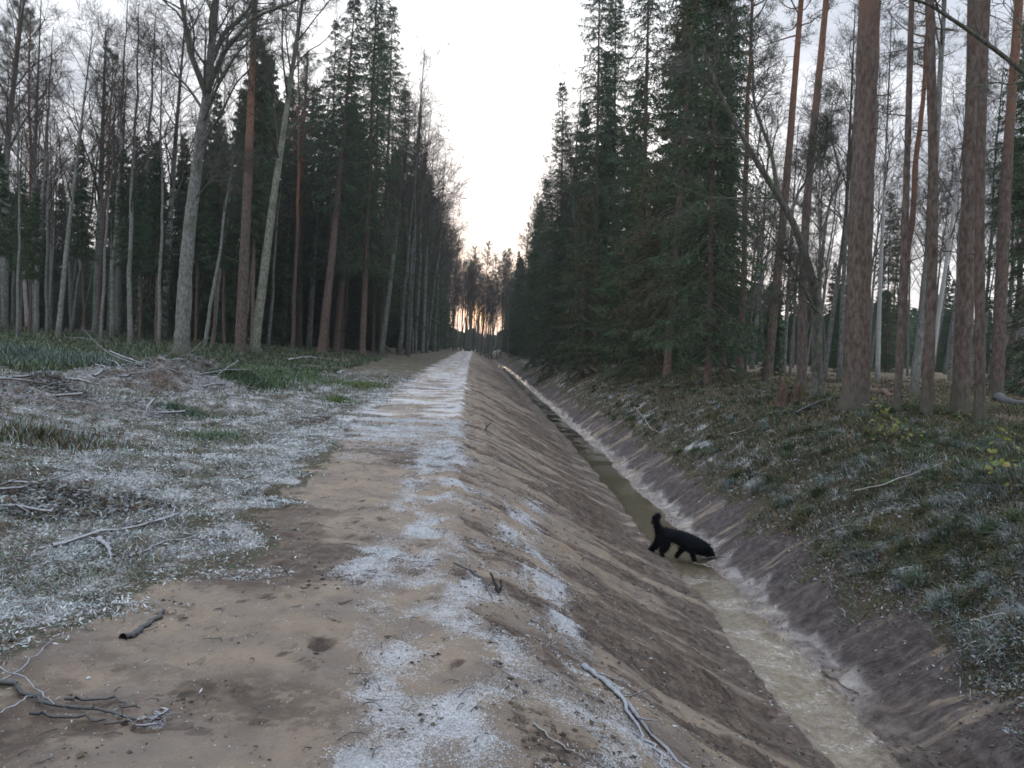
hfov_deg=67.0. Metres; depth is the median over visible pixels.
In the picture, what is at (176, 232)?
spruce tree
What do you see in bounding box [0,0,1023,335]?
sky
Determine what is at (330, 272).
spruce tree
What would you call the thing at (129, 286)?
bare tree
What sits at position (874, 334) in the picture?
bare tree
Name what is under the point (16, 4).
pine tree
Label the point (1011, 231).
bare tree
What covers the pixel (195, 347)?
fallen branch
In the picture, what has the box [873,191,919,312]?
bare tree
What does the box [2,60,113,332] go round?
bare tree
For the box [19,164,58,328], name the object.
spruce tree
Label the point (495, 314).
bare tree
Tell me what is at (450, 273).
bare tree
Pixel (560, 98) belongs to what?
bare tree
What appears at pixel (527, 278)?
spruce tree
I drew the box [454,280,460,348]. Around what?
pine tree
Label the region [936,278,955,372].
spruce tree
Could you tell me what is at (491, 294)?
bare tree
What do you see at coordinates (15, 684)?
fallen branch
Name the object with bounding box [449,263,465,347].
bare tree
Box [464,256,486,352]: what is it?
bare tree
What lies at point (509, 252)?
pine tree
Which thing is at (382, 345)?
bare tree
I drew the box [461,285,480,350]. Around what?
bare tree
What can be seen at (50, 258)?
bare tree
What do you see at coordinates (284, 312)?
bare tree
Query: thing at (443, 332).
spruce tree
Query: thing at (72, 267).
spruce tree
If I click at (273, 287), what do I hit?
bare tree
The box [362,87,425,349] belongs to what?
bare tree
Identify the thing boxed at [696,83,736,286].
pine tree
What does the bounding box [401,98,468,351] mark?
bare tree
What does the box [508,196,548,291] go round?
bare tree
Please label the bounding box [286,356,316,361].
fallen log
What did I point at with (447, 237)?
bare tree
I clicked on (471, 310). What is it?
bare tree
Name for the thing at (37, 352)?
grass
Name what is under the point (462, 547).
frost grains
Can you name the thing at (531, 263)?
spruce tree
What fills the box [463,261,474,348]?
pine tree
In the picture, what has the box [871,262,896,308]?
bare tree
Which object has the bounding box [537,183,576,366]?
spruce tree
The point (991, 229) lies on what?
bare tree
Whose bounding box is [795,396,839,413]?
fallen branch
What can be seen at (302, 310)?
spruce tree
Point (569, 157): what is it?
bare tree
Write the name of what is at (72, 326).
bare tree
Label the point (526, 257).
bare tree
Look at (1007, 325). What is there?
bare tree
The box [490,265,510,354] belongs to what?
bare tree
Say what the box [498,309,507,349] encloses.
spruce tree
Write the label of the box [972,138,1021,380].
bare tree
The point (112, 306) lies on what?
bare tree
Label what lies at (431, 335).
spruce tree
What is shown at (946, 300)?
spruce tree
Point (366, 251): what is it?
spruce tree
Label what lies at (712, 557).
stick
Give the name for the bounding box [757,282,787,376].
spruce tree
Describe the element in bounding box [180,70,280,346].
bare tree
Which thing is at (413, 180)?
bare tree
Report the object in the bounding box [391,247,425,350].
spruce tree
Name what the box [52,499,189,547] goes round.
fallen branch
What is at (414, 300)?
spruce tree
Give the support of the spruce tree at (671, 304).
on the ground at (280, 732)
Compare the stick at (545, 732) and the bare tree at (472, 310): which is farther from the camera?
the bare tree at (472, 310)
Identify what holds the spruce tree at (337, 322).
on the ground at (280, 732)
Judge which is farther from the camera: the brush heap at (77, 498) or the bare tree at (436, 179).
the bare tree at (436, 179)
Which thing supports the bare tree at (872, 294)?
on the ground at (280, 732)
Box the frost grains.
[0,413,734,767]
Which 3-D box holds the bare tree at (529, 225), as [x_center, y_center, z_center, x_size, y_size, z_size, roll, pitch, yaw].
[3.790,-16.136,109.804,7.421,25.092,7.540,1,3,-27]
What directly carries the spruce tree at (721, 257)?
on the ground at (280, 732)
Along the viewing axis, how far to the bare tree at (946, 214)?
41.30 m
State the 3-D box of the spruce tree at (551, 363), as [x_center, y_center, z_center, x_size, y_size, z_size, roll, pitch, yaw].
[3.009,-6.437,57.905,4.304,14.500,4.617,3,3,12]
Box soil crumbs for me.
[6,391,1023,767]
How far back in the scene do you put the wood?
137.21 m
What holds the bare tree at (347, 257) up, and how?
on the ground at (280, 732)
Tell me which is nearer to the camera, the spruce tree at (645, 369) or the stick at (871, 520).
the stick at (871, 520)
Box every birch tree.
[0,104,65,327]
[766,2,963,382]
[893,28,1008,355]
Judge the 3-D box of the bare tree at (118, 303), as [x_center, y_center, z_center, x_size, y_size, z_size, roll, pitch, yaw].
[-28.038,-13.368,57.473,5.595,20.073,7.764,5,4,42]
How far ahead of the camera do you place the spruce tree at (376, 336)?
78.93 m
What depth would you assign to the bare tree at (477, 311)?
180.16 m
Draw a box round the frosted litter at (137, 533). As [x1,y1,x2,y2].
[0,343,437,745]
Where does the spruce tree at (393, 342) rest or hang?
on the ground at (280, 732)
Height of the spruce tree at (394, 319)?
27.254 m
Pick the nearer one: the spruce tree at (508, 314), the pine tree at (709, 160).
the pine tree at (709, 160)
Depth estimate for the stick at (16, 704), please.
3.15 m
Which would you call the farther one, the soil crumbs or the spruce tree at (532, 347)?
the spruce tree at (532, 347)
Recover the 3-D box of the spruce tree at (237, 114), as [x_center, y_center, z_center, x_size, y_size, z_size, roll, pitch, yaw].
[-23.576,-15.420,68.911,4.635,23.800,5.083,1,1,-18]
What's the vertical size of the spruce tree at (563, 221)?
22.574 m
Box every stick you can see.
[0,661,54,704]
[0,689,49,712]
[3,635,73,678]
[59,425,121,436]
[64,377,91,382]
[96,535,115,556]
[118,608,164,640]
[128,535,197,558]
[489,572,502,593]
[532,722,585,758]
[693,562,716,569]
[701,556,726,559]
[821,668,858,693]
[854,462,943,491]
[868,509,873,530]
[974,612,1022,620]
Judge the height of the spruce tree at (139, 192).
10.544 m
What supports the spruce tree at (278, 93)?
on the ground at (280, 732)
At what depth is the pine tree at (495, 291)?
193.35 m
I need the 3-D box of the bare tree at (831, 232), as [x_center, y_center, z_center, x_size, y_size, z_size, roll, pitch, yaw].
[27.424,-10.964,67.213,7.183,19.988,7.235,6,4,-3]
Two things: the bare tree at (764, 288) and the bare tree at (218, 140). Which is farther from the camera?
the bare tree at (764, 288)
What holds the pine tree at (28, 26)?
on the ground at (280, 732)
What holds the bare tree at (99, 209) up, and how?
on the ground at (280, 732)
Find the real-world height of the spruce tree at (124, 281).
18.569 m
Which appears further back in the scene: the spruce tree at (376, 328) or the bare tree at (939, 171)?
the spruce tree at (376, 328)
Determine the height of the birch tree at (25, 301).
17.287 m
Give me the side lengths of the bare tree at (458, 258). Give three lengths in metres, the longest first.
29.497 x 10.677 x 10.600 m
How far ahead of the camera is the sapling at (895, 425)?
13.14 m
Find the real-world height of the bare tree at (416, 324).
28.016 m
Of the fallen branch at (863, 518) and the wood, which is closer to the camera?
the fallen branch at (863, 518)
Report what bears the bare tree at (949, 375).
on the ground at (280, 732)
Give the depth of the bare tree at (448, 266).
149.15 m
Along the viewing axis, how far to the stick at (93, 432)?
10.78 m
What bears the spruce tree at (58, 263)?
on the ground at (280, 732)
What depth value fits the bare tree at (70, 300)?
59.93 m
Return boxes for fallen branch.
[0,679,140,724]
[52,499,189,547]
[171,332,220,361]
[581,663,689,767]
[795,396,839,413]
[803,503,881,546]
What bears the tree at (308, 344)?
on the ground at (280, 732)
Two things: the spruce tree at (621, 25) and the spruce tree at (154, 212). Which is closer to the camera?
the spruce tree at (154, 212)
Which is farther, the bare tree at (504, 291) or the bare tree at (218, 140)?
the bare tree at (504, 291)
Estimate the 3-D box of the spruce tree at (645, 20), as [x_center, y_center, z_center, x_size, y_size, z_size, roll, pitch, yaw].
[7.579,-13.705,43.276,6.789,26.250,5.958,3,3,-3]
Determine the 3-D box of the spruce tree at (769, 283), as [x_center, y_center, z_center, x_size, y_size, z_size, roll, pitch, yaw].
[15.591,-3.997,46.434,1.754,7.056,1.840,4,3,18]
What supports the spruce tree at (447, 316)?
on the ground at (280, 732)
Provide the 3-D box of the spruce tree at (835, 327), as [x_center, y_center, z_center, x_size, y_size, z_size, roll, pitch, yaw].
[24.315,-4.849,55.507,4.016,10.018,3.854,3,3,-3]
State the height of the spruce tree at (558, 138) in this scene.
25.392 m
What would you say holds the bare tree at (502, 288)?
on the ground at (280, 732)
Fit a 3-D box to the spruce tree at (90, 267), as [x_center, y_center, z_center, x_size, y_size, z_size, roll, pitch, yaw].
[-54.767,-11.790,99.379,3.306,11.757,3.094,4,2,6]
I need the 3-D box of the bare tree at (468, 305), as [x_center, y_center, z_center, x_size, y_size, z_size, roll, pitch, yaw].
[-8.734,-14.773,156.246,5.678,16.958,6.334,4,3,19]
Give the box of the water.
[499,366,892,767]
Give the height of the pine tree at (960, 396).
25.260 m
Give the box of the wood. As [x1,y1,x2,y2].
[88,253,992,369]
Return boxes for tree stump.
[773,379,802,406]
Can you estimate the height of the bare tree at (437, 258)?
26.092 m
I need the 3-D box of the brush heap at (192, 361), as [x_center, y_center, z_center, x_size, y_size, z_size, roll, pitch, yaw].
[-9.759,-0.589,23.953,2.368,0.770,1.691,3,3,-3]
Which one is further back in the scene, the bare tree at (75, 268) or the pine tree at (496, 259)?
the pine tree at (496, 259)
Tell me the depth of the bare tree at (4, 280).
48.65 m
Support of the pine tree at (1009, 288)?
on the ground at (280, 732)
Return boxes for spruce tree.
[0,138,17,331]
[5,173,34,331]
[8,194,28,326]
[9,226,28,327]
[13,188,49,332]
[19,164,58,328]
[39,183,82,330]
[39,217,64,326]
[62,139,101,333]
[65,214,88,327]
[74,261,92,329]
[77,209,93,321]
[77,249,92,328]
[85,147,126,329]
[88,273,107,330]
[91,208,113,319]
[102,136,142,332]
[108,149,147,340]
[121,141,175,340]
[124,165,155,339]
[124,270,144,327]
[126,132,165,331]
[138,158,175,341]
[144,186,176,334]
[161,138,201,337]
[171,156,189,287]
[172,197,207,336]
[175,129,213,342]
[190,214,225,341]
[192,92,237,336]
[198,144,237,345]
[199,100,260,342]
[200,129,240,344]
[209,263,235,340]
[213,35,279,327]
[227,65,284,340]
[231,79,247,270]
[232,56,293,342]
[246,97,303,345]
[247,59,291,340]
[267,78,315,342]
[279,77,324,315]
[280,179,309,341]
[288,18,373,349]
[289,240,306,340]
[291,86,329,319]
[299,0,376,352]
[302,165,345,347]
[303,119,337,344]
[316,217,374,350]
[318,69,376,350]
[319,0,408,355]
[325,108,373,348]
[326,99,372,348]
[331,150,380,348]
[334,129,391,351]
[344,5,420,351]
[350,20,406,351]
[356,200,387,349]
[375,83,440,352]
[375,149,404,347]
[380,287,398,347]
[391,137,445,345]
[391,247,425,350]
[417,191,438,348]
[418,266,432,350]
[425,171,448,341]
[428,186,447,350]
[429,201,449,348]
[436,197,455,342]
[442,282,449,348]
[443,264,453,347]
[447,296,455,345]
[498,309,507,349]
[501,273,514,352]
[504,257,525,356]
[505,251,525,354]
[508,252,549,375]
[512,289,525,357]
[515,203,548,358]
[517,203,544,356]
[520,202,575,387]
[521,177,553,357]
[523,82,575,363]
[535,182,567,359]
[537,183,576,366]
[539,173,599,362]
[547,190,612,384]
[549,102,599,361]
[553,0,639,366]
[564,103,616,351]
[571,0,642,364]
[571,51,624,360]
[580,0,689,351]
[582,239,650,379]
[590,82,653,361]
[596,0,751,375]
[596,178,699,388]
[613,0,716,372]
[631,0,786,385]
[650,9,739,370]
[651,141,688,367]
[680,4,772,373]
[695,93,751,366]
[698,153,747,369]
[743,269,764,364]
[754,260,783,371]
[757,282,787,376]
[782,281,797,365]
[792,284,811,362]
[807,305,811,365]
[822,263,838,366]
[822,305,827,361]
[824,250,874,374]
[825,281,840,368]
[871,192,910,372]
[871,293,882,368]
[875,302,894,368]
[904,313,913,368]
[935,325,943,372]
[936,266,951,368]
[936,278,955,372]
[948,20,1023,396]
[985,310,992,373]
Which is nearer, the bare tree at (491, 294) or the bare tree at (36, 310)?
the bare tree at (36, 310)
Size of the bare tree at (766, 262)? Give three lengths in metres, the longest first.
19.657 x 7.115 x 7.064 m
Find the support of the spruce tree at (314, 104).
on the ground at (280, 732)
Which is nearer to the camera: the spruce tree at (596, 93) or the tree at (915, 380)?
the tree at (915, 380)
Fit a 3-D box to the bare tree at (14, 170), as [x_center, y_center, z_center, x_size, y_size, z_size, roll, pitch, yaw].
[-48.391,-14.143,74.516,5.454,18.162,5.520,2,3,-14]
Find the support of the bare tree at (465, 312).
on the ground at (280, 732)
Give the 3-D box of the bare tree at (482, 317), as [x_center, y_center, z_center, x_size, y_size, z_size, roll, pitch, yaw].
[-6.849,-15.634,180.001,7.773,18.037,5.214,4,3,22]
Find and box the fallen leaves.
[558,367,1023,747]
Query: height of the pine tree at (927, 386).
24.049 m
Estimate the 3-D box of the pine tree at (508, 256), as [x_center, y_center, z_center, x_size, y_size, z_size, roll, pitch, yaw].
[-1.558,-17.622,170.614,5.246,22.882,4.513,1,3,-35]
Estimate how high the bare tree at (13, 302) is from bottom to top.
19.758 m
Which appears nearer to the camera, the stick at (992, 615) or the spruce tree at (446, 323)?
the stick at (992, 615)
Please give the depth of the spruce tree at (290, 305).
69.47 m
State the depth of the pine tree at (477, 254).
203.33 m
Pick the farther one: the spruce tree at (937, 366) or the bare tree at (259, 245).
the spruce tree at (937, 366)
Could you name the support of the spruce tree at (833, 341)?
on the ground at (280, 732)
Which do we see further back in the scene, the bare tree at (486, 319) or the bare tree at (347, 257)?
the bare tree at (486, 319)
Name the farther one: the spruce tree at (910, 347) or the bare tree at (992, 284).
the spruce tree at (910, 347)
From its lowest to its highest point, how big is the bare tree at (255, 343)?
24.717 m
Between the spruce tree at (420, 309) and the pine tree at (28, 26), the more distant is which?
the spruce tree at (420, 309)
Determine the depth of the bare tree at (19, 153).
62.21 m
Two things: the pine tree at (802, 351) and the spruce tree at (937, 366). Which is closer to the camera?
the pine tree at (802, 351)
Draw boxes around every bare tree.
[0,0,86,328]
[0,0,90,331]
[0,0,137,333]
[0,37,98,332]
[0,86,56,326]
[0,88,40,191]
[0,121,54,325]
[0,145,28,201]
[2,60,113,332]
[3,0,164,338]
[12,106,90,329]
[24,131,95,329]
[26,125,90,329]
[31,54,151,340]
[39,0,191,333]
[41,71,133,332]
[41,152,107,331]
[44,127,113,330]
[46,0,208,337]
[54,122,110,320]
[65,119,138,334]
[66,0,212,344]
[76,218,94,329]
[84,64,183,335]
[99,0,229,336]
[112,79,190,336]
[118,0,226,343]
[121,0,340,356]
[135,100,208,244]
[138,0,245,338]
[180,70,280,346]
[191,103,235,320]
[192,0,363,354]
[198,96,264,343]
[235,156,297,319]
[266,101,324,345]
[278,107,326,345]
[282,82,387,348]
[317,217,363,348]
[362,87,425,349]
[367,83,454,354]
[371,33,484,354]
[372,96,438,355]
[376,70,471,356]
[383,78,485,354]
[397,195,451,291]
[400,106,458,353]
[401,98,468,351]
[403,155,434,353]
[405,131,479,352]
[408,147,455,353]
[418,185,457,282]
[422,165,466,347]
[422,218,466,351]
[428,192,458,351]
[429,134,478,350]
[435,207,465,351]
[436,213,459,350]
[438,210,475,287]
[439,203,464,348]
[440,227,469,332]
[441,193,468,273]
[443,237,466,294]
[444,255,469,348]
[447,202,482,323]
[447,242,461,348]
[449,261,470,348]
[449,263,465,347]
[449,285,462,339]
[450,261,478,350]
[453,266,466,349]
[454,250,488,345]
[454,263,487,339]
[456,268,483,340]
[458,250,489,349]
[459,266,476,350]
[460,264,483,345]
[461,269,483,350]
[461,270,479,350]
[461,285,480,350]
[463,287,476,350]
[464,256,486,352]
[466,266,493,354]
[467,255,490,352]
[468,256,489,350]
[472,267,486,344]
[475,271,492,354]
[475,280,493,352]
[475,293,498,359]
[476,284,498,350]
[477,246,507,357]
[478,275,497,356]
[480,299,494,354]
[481,276,494,355]
[483,275,501,348]
[485,256,513,358]
[486,289,504,358]
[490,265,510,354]
[490,276,505,357]
[491,297,504,356]
[495,264,510,350]
[500,259,514,353]
[501,189,543,338]
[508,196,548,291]
[509,210,548,356]
[511,181,550,257]
[517,213,556,329]
[517,232,539,311]
[521,185,559,253]
[525,153,568,287]
[527,58,621,363]
[527,156,569,260]
[532,139,568,349]
[537,111,623,363]
[551,118,625,365]
[607,157,648,363]
[736,102,822,372]
[737,132,793,368]
[739,219,772,362]
[748,151,822,366]
[750,213,784,295]
[751,186,816,368]
[753,103,841,373]
[753,118,846,379]
[759,0,924,381]
[760,55,886,299]
[762,198,818,318]
[763,184,797,342]
[772,219,812,367]
[786,229,840,296]
[791,3,919,380]
[794,38,927,266]
[794,154,845,324]
[807,213,836,365]
[807,248,837,334]
[809,186,843,371]
[811,250,846,350]
[812,72,927,242]
[847,154,918,357]
[857,0,1023,130]
[870,182,922,372]
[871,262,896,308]
[872,134,927,272]
[873,172,954,289]
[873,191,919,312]
[875,147,988,376]
[884,154,960,286]
[885,78,991,375]
[885,130,991,314]
[885,152,948,375]
[910,104,1003,380]
[910,234,945,293]
[916,121,1013,379]
[920,60,1023,369]
[924,128,1011,374]
[935,200,993,363]
[943,185,1010,275]
[944,33,1023,169]
[947,14,1023,320]
[947,164,1019,379]
[953,183,1016,340]
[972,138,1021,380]
[985,172,1022,344]
[985,206,1021,381]
[986,14,1023,384]
[986,155,1022,381]
[990,263,1023,337]
[1011,170,1023,378]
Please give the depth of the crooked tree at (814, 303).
20.32 m
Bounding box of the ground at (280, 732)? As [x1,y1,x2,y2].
[0,326,1023,767]
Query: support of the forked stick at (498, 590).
on the ground at (280, 732)
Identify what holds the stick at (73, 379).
on the ground at (280, 732)
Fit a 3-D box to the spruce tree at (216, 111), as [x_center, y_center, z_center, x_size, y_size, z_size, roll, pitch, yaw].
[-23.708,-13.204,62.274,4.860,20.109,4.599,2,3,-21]
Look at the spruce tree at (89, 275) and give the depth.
109.27 m
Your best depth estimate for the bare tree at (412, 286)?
65.95 m
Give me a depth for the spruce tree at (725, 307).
38.92 m
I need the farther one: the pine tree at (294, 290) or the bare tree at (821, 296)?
the bare tree at (821, 296)
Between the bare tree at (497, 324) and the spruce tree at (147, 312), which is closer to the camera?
the spruce tree at (147, 312)
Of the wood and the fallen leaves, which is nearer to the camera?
the fallen leaves
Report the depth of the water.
10.76 m
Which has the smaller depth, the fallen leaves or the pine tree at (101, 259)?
the fallen leaves
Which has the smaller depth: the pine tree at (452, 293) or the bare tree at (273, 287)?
the bare tree at (273, 287)
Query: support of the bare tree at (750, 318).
on the ground at (280, 732)
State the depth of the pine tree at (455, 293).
195.90 m
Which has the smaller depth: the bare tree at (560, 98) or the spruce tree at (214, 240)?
the spruce tree at (214, 240)
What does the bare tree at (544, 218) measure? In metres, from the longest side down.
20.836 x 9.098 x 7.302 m
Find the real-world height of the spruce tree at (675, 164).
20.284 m
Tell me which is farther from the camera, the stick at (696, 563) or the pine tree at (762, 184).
the pine tree at (762, 184)
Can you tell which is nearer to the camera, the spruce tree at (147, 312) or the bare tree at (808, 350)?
the spruce tree at (147, 312)
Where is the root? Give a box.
[453,562,493,599]
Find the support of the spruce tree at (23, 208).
on the ground at (280, 732)
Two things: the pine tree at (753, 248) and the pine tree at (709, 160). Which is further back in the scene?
the pine tree at (753, 248)
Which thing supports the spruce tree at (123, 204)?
on the ground at (280, 732)
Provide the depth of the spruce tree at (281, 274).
57.32 m
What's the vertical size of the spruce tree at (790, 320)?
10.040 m
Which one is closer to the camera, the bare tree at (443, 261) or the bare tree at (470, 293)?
the bare tree at (443, 261)
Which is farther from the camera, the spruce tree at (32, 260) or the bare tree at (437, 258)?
the bare tree at (437, 258)
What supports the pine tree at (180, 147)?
on the ground at (280, 732)
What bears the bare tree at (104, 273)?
on the ground at (280, 732)
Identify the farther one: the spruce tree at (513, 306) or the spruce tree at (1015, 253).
the spruce tree at (513, 306)
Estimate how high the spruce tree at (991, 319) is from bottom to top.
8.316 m
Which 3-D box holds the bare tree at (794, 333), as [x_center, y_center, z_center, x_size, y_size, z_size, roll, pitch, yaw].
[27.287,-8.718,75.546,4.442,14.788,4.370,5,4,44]
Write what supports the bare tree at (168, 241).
on the ground at (280, 732)
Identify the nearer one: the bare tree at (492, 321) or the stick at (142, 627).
the stick at (142, 627)
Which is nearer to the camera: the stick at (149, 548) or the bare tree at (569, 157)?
the stick at (149, 548)
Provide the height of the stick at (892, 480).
0.545 m
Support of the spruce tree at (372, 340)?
on the ground at (280, 732)
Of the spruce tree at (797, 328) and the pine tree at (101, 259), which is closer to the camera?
the pine tree at (101, 259)
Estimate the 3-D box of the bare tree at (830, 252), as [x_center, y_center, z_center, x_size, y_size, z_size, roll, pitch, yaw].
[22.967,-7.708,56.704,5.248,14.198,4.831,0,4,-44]
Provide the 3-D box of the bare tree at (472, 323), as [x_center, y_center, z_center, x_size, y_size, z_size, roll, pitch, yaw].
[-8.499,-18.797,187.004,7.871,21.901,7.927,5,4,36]
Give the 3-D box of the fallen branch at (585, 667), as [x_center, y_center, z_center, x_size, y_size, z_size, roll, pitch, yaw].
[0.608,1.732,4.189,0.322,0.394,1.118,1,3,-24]
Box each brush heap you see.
[0,370,192,420]
[0,469,178,523]
[59,327,262,393]
[172,353,221,370]
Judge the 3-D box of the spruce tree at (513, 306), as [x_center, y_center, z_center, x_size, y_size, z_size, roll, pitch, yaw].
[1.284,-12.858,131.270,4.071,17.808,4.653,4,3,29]
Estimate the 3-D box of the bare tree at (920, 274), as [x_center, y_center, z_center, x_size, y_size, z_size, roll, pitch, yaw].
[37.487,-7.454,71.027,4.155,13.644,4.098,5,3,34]
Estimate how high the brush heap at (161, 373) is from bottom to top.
1.613 m
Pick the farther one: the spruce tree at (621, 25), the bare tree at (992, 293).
the bare tree at (992, 293)
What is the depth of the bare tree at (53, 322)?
67.80 m
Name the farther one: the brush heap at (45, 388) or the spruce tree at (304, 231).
the spruce tree at (304, 231)
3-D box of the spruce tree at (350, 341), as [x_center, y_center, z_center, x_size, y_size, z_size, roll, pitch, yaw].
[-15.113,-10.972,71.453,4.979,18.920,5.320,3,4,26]
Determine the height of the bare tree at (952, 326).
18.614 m
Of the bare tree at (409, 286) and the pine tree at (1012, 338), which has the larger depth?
the bare tree at (409, 286)
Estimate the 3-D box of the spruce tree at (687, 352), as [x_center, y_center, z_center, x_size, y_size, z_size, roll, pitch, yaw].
[10.703,-14.576,43.941,6.373,28.260,6.366,3,3,-3]
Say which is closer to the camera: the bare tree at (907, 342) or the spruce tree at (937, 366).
the bare tree at (907, 342)
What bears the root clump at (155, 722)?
on the ground at (280, 732)
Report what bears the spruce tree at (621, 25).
on the ground at (280, 732)
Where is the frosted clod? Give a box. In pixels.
[356,566,400,580]
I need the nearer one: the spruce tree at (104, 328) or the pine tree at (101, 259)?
the pine tree at (101, 259)
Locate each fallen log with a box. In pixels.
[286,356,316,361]
[870,387,902,397]
[992,392,1023,404]
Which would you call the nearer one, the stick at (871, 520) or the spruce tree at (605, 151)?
the stick at (871, 520)
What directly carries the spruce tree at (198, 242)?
on the ground at (280, 732)
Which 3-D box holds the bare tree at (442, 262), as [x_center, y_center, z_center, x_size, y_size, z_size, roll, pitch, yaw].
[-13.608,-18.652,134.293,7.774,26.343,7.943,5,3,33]
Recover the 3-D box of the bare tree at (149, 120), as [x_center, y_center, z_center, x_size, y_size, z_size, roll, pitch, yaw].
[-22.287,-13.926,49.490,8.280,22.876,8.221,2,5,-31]
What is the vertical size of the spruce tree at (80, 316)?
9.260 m
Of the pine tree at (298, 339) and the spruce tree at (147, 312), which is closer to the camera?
the spruce tree at (147, 312)
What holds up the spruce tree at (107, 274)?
on the ground at (280, 732)
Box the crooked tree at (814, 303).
[641,0,881,396]
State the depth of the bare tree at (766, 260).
65.51 m
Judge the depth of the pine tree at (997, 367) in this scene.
24.82 m
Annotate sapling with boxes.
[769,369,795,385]
[854,397,932,444]
[976,427,1021,496]
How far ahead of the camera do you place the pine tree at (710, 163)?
49.16 m
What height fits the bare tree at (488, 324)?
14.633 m
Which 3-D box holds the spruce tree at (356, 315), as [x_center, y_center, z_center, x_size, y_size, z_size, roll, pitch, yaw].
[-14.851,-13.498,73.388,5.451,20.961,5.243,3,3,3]
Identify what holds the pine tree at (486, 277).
on the ground at (280, 732)
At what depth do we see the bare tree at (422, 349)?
90.95 m
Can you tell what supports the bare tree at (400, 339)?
on the ground at (280, 732)
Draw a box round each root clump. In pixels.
[121,705,180,733]
[297,410,341,424]
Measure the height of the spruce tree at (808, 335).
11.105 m
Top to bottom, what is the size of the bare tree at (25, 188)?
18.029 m
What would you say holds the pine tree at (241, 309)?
on the ground at (280, 732)
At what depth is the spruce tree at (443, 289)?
130.94 m
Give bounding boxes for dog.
[648,512,716,561]
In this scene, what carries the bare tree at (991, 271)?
on the ground at (280, 732)
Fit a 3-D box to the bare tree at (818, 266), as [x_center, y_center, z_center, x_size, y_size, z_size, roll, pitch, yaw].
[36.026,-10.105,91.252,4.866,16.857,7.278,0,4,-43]
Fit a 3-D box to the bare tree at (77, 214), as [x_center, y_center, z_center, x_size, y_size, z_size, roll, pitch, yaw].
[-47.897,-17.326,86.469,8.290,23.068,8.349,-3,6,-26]
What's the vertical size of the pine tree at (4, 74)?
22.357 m
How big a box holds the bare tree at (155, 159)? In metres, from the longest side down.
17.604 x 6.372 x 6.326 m
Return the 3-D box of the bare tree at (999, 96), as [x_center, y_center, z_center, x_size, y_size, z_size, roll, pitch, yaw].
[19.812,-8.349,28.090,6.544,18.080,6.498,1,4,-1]
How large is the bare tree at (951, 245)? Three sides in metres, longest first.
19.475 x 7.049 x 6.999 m
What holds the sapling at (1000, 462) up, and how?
on the ground at (280, 732)
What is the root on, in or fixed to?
on the ground at (280, 732)
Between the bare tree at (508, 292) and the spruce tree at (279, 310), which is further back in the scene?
the bare tree at (508, 292)
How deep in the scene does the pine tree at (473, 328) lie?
172.64 m
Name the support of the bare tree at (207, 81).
on the ground at (280, 732)
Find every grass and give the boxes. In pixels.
[0,325,406,597]
[574,370,1023,753]
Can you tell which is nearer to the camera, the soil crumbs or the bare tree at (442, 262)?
the soil crumbs
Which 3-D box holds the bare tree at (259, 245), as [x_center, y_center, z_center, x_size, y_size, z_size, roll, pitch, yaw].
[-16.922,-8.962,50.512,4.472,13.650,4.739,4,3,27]
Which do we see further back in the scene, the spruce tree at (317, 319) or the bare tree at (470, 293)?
the bare tree at (470, 293)
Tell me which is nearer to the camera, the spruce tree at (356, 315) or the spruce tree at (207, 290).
the spruce tree at (207, 290)
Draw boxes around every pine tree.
[0,0,51,156]
[0,6,78,328]
[0,24,23,141]
[77,47,140,334]
[166,133,191,191]
[219,0,311,353]
[269,32,330,349]
[277,52,338,347]
[444,229,460,350]
[452,259,462,347]
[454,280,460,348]
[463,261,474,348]
[467,245,484,280]
[469,255,483,350]
[477,240,497,355]
[485,267,502,355]
[487,253,502,358]
[494,252,511,354]
[497,249,512,282]
[498,248,514,319]
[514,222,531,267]
[668,8,747,368]
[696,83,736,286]
[701,0,790,377]
[730,0,839,383]
[740,181,775,362]
[747,210,767,269]
[786,0,839,390]
[809,147,843,303]
[817,0,900,413]
[867,0,947,411]
[877,0,992,384]
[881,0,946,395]
[885,209,916,369]
[902,0,965,417]
[915,180,956,266]
[938,0,1023,413]
[942,0,997,423]
[985,0,1023,394]
[986,159,1019,247]
[987,161,1020,374]
[988,12,1023,383]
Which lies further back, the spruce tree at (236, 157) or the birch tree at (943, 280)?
the spruce tree at (236, 157)
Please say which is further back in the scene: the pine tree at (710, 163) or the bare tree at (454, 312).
the bare tree at (454, 312)
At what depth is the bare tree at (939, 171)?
51.08 m
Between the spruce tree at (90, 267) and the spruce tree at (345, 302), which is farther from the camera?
the spruce tree at (90, 267)
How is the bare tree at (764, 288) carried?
on the ground at (280, 732)
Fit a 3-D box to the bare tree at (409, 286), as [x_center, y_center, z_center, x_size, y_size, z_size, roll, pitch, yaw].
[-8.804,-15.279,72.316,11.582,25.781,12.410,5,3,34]
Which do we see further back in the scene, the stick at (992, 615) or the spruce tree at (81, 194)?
the spruce tree at (81, 194)
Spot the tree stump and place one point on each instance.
(784, 397)
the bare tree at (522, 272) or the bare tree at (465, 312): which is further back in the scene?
the bare tree at (465, 312)

